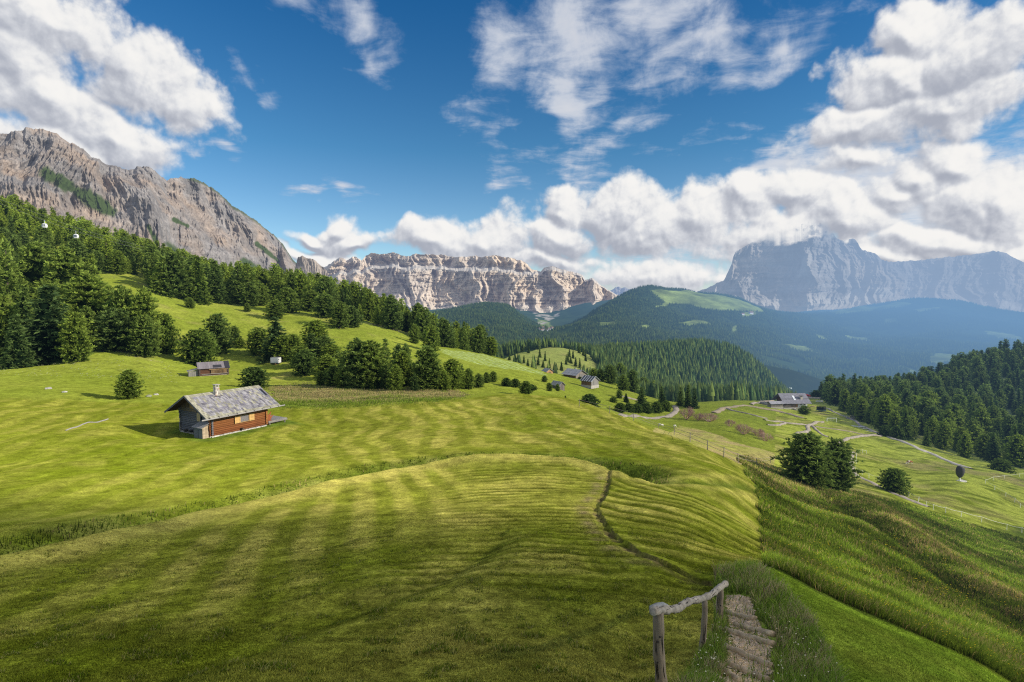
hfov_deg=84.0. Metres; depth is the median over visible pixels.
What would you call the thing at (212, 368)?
hay barn
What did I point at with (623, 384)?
stone pine
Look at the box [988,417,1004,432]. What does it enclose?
stone pine
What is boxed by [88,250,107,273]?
stone pine
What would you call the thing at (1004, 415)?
stone pine
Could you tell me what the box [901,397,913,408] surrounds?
spruce tree
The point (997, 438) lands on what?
stone pine
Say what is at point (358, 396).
bank grass
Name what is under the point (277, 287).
larch tree
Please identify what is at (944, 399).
stone pine
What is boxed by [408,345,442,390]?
stone pine
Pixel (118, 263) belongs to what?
stone pine
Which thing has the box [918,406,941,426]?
stone pine
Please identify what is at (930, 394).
stone pine
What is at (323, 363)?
stone pine
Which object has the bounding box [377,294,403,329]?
stone pine
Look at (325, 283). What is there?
stone pine
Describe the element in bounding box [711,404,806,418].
footpath
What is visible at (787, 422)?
footpath
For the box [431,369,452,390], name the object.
stone pine
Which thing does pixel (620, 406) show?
green bush
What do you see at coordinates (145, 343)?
stone pine
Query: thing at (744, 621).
gravel tread
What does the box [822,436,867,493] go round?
stone pine
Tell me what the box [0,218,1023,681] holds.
ground
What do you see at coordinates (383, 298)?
larch tree
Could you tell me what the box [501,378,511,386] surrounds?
green bush
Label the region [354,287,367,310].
stone pine
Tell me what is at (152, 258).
stone pine
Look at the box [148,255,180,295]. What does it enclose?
larch tree
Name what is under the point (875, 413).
stone pine
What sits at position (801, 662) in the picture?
weedy grass
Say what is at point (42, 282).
stone pine
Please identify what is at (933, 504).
rope fence
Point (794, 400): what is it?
mountain hut
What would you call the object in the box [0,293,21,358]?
stone pine
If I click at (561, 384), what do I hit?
grey shed
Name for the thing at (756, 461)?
wire fence
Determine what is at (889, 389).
spruce tree
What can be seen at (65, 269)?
stone pine
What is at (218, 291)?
spruce tree
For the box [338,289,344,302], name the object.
spruce tree
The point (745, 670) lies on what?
step log
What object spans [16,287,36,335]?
spruce tree
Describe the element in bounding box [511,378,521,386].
green bush
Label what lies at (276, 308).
stone pine
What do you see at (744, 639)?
gravel
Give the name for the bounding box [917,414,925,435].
spruce tree
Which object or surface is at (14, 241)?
stone pine
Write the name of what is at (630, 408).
green bush
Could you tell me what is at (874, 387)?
stone pine
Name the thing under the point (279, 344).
stone pine
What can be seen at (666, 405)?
green bush
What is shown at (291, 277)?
stone pine
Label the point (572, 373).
alpine barn
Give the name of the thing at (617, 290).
distant peaks
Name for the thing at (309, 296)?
stone pine
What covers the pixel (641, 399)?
spruce tree
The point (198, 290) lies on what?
spruce tree
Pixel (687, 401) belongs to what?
spruce tree
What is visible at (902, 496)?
gravel path
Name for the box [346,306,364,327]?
stone pine
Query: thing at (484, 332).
stone pine
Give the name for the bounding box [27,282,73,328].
stone pine
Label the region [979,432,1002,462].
spruce tree
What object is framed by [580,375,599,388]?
barn
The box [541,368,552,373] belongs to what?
hut
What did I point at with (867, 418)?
stone pine
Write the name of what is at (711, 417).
bare shrub
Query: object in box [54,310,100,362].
stone pine
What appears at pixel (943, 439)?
stone pine
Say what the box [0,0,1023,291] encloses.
sky
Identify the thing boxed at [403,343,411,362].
stone pine
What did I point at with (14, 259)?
spruce tree
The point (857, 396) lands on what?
spruce tree
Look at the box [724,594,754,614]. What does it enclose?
gravel tread
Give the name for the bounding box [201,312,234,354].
stone pine
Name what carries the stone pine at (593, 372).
on the ground at (132, 458)
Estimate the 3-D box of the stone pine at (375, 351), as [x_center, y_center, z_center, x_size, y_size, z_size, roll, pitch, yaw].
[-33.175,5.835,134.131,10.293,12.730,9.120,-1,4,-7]
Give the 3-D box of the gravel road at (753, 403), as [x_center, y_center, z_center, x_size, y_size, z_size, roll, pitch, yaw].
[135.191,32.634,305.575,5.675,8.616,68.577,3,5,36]
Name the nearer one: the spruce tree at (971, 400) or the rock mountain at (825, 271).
the spruce tree at (971, 400)
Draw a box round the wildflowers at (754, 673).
[693,612,836,681]
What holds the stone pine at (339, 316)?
on the ground at (132, 458)
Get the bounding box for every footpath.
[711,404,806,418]
[726,408,767,418]
[763,419,806,424]
[766,422,785,425]
[793,421,823,433]
[811,425,828,436]
[815,426,866,434]
[839,434,881,443]
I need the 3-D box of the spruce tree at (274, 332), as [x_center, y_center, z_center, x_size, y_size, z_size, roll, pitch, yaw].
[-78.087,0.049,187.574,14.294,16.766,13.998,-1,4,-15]
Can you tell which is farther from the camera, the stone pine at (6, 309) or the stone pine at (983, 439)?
the stone pine at (983, 439)
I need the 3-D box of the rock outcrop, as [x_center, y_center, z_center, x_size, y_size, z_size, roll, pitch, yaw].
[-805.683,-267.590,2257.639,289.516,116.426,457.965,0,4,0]
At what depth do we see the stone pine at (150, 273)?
267.20 m
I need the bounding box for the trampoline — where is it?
[816,406,825,412]
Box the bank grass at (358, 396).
[264,381,473,409]
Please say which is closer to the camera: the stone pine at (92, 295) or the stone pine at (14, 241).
the stone pine at (92, 295)
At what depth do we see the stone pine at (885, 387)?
323.04 m
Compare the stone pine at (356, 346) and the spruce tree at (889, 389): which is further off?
the spruce tree at (889, 389)
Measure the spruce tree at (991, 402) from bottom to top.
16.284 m
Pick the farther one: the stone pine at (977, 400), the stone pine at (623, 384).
the stone pine at (977, 400)
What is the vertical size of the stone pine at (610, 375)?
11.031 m
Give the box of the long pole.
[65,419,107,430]
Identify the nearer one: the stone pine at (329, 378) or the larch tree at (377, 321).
the stone pine at (329, 378)
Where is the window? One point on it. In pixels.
(246, 417)
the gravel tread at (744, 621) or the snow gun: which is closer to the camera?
the gravel tread at (744, 621)
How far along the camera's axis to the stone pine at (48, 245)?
298.98 m
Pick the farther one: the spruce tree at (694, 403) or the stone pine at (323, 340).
the spruce tree at (694, 403)
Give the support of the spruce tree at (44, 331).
on the ground at (132, 458)
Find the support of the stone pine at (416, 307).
on the ground at (132, 458)
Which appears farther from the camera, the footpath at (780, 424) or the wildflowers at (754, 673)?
the footpath at (780, 424)
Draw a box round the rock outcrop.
[294,256,326,275]
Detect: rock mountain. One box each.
[0,127,295,274]
[324,252,616,312]
[697,229,1023,311]
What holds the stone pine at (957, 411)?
on the ground at (132, 458)
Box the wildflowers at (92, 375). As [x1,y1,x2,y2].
[0,351,171,381]
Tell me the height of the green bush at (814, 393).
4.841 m
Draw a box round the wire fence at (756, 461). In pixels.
[579,399,770,464]
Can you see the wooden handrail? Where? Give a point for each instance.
(658, 611)
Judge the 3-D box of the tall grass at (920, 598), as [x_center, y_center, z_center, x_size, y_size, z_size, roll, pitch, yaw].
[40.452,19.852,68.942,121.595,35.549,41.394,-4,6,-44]
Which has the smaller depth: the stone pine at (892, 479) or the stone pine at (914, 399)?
the stone pine at (892, 479)
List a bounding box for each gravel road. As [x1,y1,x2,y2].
[618,405,678,418]
[751,400,773,404]
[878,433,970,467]
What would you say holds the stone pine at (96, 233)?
on the ground at (132, 458)
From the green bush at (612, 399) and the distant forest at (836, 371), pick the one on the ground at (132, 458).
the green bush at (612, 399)
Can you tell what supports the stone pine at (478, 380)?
on the ground at (132, 458)
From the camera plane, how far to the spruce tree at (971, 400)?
297.07 m
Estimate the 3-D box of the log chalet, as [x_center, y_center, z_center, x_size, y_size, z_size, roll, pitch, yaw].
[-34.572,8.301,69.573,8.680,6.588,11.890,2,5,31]
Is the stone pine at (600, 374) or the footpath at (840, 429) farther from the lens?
the stone pine at (600, 374)
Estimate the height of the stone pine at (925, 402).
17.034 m
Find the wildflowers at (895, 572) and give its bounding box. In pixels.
[757,486,1023,668]
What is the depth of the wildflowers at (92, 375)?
135.12 m
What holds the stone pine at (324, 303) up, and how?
on the ground at (132, 458)
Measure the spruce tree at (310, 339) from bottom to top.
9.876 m
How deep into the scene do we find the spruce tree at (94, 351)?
159.34 m
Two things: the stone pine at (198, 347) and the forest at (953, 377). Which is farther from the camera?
the forest at (953, 377)
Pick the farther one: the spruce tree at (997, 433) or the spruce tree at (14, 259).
the spruce tree at (14, 259)
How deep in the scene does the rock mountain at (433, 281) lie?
8002.42 m
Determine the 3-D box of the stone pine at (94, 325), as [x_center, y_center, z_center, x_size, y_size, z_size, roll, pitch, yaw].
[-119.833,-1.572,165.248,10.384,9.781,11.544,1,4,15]
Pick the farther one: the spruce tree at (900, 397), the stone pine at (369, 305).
the stone pine at (369, 305)
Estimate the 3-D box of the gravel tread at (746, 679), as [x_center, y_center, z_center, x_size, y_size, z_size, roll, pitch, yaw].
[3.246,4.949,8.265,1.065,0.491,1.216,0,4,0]
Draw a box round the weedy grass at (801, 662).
[654,556,851,681]
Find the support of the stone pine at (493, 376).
on the ground at (132, 458)
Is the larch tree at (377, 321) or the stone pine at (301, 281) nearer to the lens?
the larch tree at (377, 321)
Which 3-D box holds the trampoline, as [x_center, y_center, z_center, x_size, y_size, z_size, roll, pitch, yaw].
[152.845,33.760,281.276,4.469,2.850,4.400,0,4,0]
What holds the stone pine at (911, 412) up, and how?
on the ground at (132, 458)
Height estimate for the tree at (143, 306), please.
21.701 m
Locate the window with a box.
[235,413,254,423]
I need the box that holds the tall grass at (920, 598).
[736,454,1023,681]
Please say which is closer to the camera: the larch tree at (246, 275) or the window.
the window
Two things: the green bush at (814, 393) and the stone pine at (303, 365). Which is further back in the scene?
the green bush at (814, 393)
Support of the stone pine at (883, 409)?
on the ground at (132, 458)
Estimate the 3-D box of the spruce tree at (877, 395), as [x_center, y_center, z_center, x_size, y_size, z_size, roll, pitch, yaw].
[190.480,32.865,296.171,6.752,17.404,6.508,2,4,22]
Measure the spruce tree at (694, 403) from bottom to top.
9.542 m
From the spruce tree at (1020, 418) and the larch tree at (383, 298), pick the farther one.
the larch tree at (383, 298)
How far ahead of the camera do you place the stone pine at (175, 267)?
260.89 m
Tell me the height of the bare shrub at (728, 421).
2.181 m
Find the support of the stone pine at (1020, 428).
on the ground at (132, 458)
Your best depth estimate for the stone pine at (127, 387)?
93.89 m
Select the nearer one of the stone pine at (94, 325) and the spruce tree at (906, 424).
the stone pine at (94, 325)
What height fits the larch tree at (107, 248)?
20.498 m
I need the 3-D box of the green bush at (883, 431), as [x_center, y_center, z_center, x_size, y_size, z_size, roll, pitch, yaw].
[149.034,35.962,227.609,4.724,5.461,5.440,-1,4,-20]
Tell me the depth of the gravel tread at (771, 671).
9.11 m
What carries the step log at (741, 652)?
on the ground at (132, 458)
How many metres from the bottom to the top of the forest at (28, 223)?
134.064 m
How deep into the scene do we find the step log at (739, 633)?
10.16 m
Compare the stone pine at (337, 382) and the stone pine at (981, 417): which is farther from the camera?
the stone pine at (981, 417)
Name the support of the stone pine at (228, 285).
on the ground at (132, 458)
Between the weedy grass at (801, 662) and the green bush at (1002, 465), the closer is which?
the weedy grass at (801, 662)
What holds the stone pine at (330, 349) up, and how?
on the ground at (132, 458)
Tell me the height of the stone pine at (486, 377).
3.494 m
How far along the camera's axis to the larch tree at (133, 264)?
308.28 m
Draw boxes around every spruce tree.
[0,285,89,365]
[0,313,38,369]
[6,215,15,236]
[9,246,16,262]
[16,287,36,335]
[85,328,95,354]
[181,255,214,305]
[207,260,231,304]
[254,316,288,363]
[305,333,317,355]
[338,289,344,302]
[344,285,354,305]
[345,362,359,388]
[410,374,419,391]
[459,321,469,349]
[623,393,629,402]
[635,387,647,405]
[658,386,665,404]
[675,387,683,406]
[682,384,691,407]
[688,388,699,408]
[850,393,859,417]
[861,386,869,403]
[873,388,879,399]
[886,386,892,393]
[896,393,901,410]
[898,405,909,430]
[899,383,905,395]
[899,409,915,440]
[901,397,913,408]
[913,387,919,395]
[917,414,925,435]
[921,426,931,446]
[959,397,968,424]
[966,396,975,418]
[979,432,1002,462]
[988,397,994,411]
[996,421,1005,446]
[996,432,1002,454]
[1004,424,1018,453]
[1015,404,1023,423]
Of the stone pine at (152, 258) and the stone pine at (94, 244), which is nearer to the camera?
the stone pine at (152, 258)
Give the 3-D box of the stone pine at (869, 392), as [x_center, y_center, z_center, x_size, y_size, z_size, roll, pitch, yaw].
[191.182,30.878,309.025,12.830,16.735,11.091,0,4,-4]
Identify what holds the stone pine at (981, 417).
on the ground at (132, 458)
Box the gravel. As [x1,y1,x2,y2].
[726,595,771,681]
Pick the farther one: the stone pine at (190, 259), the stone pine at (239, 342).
the stone pine at (190, 259)
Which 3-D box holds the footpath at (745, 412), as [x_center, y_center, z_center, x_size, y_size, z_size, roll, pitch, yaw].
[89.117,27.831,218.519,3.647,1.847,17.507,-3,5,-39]
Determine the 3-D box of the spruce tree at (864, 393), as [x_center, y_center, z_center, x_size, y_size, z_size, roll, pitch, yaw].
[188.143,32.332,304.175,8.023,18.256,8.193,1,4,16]
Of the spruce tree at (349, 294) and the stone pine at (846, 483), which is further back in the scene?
the spruce tree at (349, 294)
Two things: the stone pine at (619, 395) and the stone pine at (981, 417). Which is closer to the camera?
the stone pine at (619, 395)
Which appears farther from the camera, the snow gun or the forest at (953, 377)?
the forest at (953, 377)
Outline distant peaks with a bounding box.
[611,287,629,294]
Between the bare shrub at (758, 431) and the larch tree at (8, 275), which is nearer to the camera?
the bare shrub at (758, 431)
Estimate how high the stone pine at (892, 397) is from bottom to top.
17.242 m
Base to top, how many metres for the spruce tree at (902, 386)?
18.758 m
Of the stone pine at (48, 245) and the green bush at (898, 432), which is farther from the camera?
the stone pine at (48, 245)
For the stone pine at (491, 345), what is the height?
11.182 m
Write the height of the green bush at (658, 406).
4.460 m
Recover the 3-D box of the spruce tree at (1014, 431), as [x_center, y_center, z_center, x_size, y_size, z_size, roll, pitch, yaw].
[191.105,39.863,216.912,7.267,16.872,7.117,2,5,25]
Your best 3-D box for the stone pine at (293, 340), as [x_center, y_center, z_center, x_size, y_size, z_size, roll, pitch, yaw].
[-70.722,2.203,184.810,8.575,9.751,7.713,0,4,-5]
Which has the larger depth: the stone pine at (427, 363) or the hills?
the hills
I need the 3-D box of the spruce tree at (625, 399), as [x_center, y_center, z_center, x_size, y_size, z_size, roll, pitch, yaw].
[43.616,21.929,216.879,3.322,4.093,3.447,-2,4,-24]
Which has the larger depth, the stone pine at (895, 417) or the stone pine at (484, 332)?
the stone pine at (484, 332)
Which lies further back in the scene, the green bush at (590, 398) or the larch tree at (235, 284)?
the larch tree at (235, 284)
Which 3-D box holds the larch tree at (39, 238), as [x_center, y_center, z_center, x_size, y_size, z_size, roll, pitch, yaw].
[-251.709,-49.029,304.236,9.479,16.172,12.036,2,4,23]
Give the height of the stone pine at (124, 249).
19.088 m
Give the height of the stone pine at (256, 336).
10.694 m
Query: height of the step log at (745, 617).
0.391 m
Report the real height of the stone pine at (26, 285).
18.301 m
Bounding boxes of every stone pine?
[0,227,11,240]
[0,277,37,303]
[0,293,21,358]
[7,234,22,252]
[8,241,57,298]
[17,230,31,246]
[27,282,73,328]
[30,225,56,253]
[30,278,59,301]
[39,239,52,254]
[42,244,101,301]
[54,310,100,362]
[56,272,114,316]
[64,238,89,269]
[77,305,99,330]
[84,236,105,252]
[86,319,107,349]
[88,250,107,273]
[89,230,103,240]
[91,307,135,351]
[96,284,137,319]
[105,249,129,273]
[111,236,141,266]
[111,369,146,399]
[121,314,167,357]
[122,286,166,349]
[125,257,132,273]
[137,244,161,277]
[142,252,158,282]
[146,268,156,287]
[148,251,201,297]
[155,313,180,353]
[157,248,168,255]
[172,328,222,365]
[183,297,195,307]
[185,257,201,266]
[201,263,211,292]
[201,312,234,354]
[224,270,241,297]
[229,325,240,339]
[235,281,262,306]
[235,337,245,347]
[235,366,275,387]
[243,303,250,311]
[243,327,270,355]
[255,283,272,305]
[262,300,288,318]
[266,335,291,360]
[272,287,303,312]
[281,333,306,360]
[282,271,298,289]
[286,345,317,367]
[289,349,316,375]
[293,273,311,303]
[296,290,320,311]
[298,319,331,347]
[309,335,340,359]
[310,293,334,317]
[310,354,337,377]
[311,276,338,300]
[315,275,330,286]
[315,371,324,384]
[316,343,343,359]
[321,366,338,386]
[325,300,352,327]
[331,368,347,387]
[332,353,347,366]
[336,337,373,388]
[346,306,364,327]
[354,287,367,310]
[356,340,392,388]
[361,289,380,321]
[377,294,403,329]
[379,370,390,388]
[385,364,406,390]
[388,350,413,386]
[389,344,402,370]
[401,309,412,331]
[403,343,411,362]
[407,302,422,332]
[407,324,420,343]
[407,360,416,384]
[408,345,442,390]
[412,307,434,340]
[420,324,440,350]
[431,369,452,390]
[436,318,456,346]
[442,359,464,389]
[449,336,457,347]
[457,369,468,388]
[458,328,471,345]
[464,367,475,388]
[470,324,488,352]
[471,326,486,352]
[473,373,484,387]
[482,372,491,382]
[484,336,499,355]
[489,371,498,381]
[518,381,533,393]
[541,375,548,381]
[546,382,552,390]
[589,368,598,377]
[596,369,605,380]
[603,364,618,383]
[614,362,628,375]
[615,374,629,390]
[616,390,622,398]
[626,369,640,391]
[639,377,648,383]
[770,431,846,488]
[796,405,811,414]
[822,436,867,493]
[838,389,849,411]
[844,393,860,415]
[853,396,868,421]
[855,383,874,402]
[863,405,875,423]
[866,398,878,409]
[870,383,880,397]
[870,394,897,428]
[870,400,891,422]
[875,467,912,495]
[881,385,892,394]
[887,410,901,430]
[888,392,901,411]
[898,406,920,429]
[901,388,913,406]
[909,416,920,436]
[910,395,919,414]
[914,397,934,421]
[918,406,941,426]
[919,390,941,407]
[923,415,939,444]
[932,388,946,399]
[934,419,954,450]
[937,409,960,429]
[938,395,951,410]
[938,417,955,442]
[945,403,966,434]
[950,394,967,407]
[952,426,974,450]
[955,432,974,457]
[964,424,984,449]
[965,419,984,433]
[967,394,985,404]
[971,407,995,434]
[973,434,991,457]
[976,402,986,411]
[986,405,1001,428]
[987,432,1003,452]
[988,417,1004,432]
[997,408,1009,418]
[1000,434,1023,467]
[1001,414,1017,442]
[1008,422,1023,440]
[1014,407,1021,419]
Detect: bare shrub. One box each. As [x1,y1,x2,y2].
[679,407,694,419]
[698,413,718,421]
[725,420,734,425]
[734,424,753,433]
[749,428,764,435]
[757,432,773,440]
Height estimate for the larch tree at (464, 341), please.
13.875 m
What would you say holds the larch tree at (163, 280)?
on the ground at (132, 458)
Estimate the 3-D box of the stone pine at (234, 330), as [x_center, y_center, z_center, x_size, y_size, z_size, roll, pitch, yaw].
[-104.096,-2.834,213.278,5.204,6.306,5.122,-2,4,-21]
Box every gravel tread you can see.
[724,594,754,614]
[724,672,755,681]
[727,615,758,626]
[731,652,773,675]
[732,634,772,659]
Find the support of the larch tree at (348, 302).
on the ground at (132, 458)
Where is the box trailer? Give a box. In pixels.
[270,357,280,364]
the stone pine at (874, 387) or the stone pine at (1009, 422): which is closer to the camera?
the stone pine at (1009, 422)
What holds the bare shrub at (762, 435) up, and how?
on the ground at (132, 458)
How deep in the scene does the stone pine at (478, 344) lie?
312.47 m
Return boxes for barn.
[186,360,229,376]
[562,368,587,377]
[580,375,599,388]
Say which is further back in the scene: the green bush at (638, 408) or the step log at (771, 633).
the green bush at (638, 408)
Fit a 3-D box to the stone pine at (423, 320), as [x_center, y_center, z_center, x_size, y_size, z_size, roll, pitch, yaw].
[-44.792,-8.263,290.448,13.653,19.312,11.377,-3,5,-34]
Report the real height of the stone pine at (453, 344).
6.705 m
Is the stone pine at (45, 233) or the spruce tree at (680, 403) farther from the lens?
the stone pine at (45, 233)
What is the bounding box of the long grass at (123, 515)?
[0,452,670,553]
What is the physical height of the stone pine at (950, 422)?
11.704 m
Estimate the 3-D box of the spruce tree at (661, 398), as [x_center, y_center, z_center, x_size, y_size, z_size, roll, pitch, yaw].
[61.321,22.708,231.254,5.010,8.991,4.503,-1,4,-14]
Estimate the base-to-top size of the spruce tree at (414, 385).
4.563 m
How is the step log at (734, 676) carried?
on the ground at (132, 458)
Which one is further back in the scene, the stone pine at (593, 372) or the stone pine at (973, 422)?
the stone pine at (593, 372)
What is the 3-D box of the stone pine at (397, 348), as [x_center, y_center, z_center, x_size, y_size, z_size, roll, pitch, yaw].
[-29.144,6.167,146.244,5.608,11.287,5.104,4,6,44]
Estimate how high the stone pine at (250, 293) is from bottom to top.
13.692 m
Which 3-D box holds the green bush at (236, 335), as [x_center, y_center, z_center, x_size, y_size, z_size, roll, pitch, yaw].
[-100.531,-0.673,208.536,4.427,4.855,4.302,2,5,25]
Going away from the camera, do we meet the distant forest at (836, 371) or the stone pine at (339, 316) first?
the stone pine at (339, 316)
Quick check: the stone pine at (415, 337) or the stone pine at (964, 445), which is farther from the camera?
the stone pine at (415, 337)
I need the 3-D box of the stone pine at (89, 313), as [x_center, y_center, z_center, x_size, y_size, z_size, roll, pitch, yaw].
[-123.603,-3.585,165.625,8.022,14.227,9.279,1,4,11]
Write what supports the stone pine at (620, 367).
on the ground at (132, 458)
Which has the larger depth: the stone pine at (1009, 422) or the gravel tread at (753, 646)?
the stone pine at (1009, 422)
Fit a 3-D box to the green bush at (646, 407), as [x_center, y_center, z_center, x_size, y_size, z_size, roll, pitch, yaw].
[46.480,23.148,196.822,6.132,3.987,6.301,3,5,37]
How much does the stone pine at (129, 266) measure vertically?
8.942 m
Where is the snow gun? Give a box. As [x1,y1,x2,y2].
[956,466,966,481]
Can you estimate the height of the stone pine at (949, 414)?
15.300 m
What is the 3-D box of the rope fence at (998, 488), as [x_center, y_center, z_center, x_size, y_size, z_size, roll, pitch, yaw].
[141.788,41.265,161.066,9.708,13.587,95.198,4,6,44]
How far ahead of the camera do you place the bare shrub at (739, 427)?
145.18 m
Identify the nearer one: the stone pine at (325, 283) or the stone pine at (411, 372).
the stone pine at (411, 372)
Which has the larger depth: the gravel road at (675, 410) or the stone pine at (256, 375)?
the gravel road at (675, 410)
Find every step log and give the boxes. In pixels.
[718,663,743,681]
[725,609,757,619]
[725,626,775,646]
[726,643,774,669]
[727,660,770,681]
[733,621,775,636]
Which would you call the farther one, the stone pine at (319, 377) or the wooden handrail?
the stone pine at (319, 377)
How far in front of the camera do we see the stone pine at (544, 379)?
211.00 m
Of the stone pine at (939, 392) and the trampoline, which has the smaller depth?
the trampoline
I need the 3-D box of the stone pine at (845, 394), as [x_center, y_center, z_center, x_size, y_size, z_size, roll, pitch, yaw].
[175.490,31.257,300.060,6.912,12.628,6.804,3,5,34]
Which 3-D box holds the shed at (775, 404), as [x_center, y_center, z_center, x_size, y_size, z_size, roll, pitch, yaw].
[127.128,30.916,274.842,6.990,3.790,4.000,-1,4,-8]
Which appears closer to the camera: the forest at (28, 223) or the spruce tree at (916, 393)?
the spruce tree at (916, 393)
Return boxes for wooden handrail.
[649,580,728,681]
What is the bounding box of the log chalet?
[164,384,286,438]
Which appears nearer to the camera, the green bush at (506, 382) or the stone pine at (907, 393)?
the green bush at (506, 382)
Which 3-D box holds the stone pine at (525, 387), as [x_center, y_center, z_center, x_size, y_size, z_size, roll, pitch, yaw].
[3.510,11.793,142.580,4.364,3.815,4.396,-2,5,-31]
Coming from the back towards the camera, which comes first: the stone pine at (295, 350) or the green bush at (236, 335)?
the green bush at (236, 335)
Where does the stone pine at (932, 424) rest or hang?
on the ground at (132, 458)
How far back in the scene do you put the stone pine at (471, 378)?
145.90 m
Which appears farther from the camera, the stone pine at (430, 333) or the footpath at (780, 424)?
the stone pine at (430, 333)
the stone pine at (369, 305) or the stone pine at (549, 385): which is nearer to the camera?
the stone pine at (549, 385)
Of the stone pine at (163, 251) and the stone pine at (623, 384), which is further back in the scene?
the stone pine at (163, 251)
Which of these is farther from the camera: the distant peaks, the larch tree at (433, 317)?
the distant peaks
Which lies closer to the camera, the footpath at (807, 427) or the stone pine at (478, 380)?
the stone pine at (478, 380)
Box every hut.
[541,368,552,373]
[760,393,811,408]
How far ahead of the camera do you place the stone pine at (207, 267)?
296.96 m
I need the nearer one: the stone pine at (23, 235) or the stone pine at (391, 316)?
the stone pine at (391, 316)
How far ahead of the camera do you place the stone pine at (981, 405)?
304.65 m
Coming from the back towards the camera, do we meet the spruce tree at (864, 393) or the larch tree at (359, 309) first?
the spruce tree at (864, 393)
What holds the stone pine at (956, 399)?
on the ground at (132, 458)
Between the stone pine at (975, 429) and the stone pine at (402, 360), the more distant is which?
the stone pine at (975, 429)
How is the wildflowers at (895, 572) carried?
on the ground at (132, 458)
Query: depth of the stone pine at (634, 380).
290.92 m
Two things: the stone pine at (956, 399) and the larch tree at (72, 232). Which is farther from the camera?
the larch tree at (72, 232)
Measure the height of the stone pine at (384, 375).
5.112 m
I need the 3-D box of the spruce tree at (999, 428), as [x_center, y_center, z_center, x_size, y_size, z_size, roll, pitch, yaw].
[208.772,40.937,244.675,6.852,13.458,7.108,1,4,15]
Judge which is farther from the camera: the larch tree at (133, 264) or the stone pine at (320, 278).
the stone pine at (320, 278)
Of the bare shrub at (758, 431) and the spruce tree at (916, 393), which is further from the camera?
the spruce tree at (916, 393)
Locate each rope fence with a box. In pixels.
[854,450,1021,532]
[985,474,1023,507]
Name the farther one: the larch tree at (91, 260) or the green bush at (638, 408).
the larch tree at (91, 260)
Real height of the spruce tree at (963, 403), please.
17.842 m
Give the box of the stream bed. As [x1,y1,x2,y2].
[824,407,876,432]
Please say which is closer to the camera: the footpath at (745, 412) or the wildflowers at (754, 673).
the wildflowers at (754, 673)
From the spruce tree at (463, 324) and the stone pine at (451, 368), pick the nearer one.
the stone pine at (451, 368)
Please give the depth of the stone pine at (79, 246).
281.98 m
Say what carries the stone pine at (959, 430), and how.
on the ground at (132, 458)
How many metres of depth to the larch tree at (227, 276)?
311.98 m
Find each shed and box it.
[552,380,564,390]
[766,401,783,408]
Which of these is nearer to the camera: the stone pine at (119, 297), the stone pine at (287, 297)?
the stone pine at (119, 297)
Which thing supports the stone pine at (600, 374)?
on the ground at (132, 458)
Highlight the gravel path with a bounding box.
[849,452,929,506]
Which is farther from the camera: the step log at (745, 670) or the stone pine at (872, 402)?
the stone pine at (872, 402)
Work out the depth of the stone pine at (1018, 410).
286.06 m
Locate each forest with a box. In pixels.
[0,194,474,350]
[426,285,1023,381]
[495,336,796,401]
[817,338,1023,414]
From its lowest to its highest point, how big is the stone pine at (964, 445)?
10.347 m
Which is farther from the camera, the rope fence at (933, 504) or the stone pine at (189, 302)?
the stone pine at (189, 302)
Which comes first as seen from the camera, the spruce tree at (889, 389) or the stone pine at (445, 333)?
the stone pine at (445, 333)
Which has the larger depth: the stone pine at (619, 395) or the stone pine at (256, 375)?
the stone pine at (619, 395)
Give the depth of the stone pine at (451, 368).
139.18 m
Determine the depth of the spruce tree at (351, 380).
131.45 m
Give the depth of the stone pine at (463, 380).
144.43 m
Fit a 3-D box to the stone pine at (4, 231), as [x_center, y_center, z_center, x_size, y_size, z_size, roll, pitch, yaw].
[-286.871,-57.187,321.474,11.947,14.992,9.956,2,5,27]
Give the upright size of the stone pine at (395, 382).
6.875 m
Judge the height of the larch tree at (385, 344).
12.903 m
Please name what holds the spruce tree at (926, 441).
on the ground at (132, 458)
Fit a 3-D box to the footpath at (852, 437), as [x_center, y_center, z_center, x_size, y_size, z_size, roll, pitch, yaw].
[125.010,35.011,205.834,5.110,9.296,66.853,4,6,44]
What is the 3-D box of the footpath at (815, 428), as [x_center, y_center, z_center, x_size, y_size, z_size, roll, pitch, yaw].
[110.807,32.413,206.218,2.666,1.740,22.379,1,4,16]
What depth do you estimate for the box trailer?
179.03 m
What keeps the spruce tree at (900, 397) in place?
on the ground at (132, 458)
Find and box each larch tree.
[0,238,31,313]
[37,235,42,241]
[66,225,79,244]
[84,253,103,281]
[99,235,114,271]
[130,256,139,274]
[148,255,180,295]
[156,261,166,294]
[223,271,231,297]
[227,265,243,304]
[234,262,263,303]
[267,274,285,301]
[298,285,307,307]
[345,294,350,309]
[357,304,365,320]
[371,306,381,325]
[379,293,386,320]
[382,338,390,370]
[432,313,438,342]
[453,328,459,348]
[458,326,472,350]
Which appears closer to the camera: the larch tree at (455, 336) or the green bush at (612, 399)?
the green bush at (612, 399)
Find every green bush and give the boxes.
[232,333,241,344]
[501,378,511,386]
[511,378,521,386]
[578,393,600,406]
[609,397,617,402]
[612,402,627,412]
[624,403,634,412]
[633,403,643,413]
[641,402,655,413]
[651,401,663,412]
[661,400,672,411]
[809,390,820,396]
[877,425,891,436]
[889,425,908,439]
[983,458,1016,473]
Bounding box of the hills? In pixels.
[410,286,1023,376]

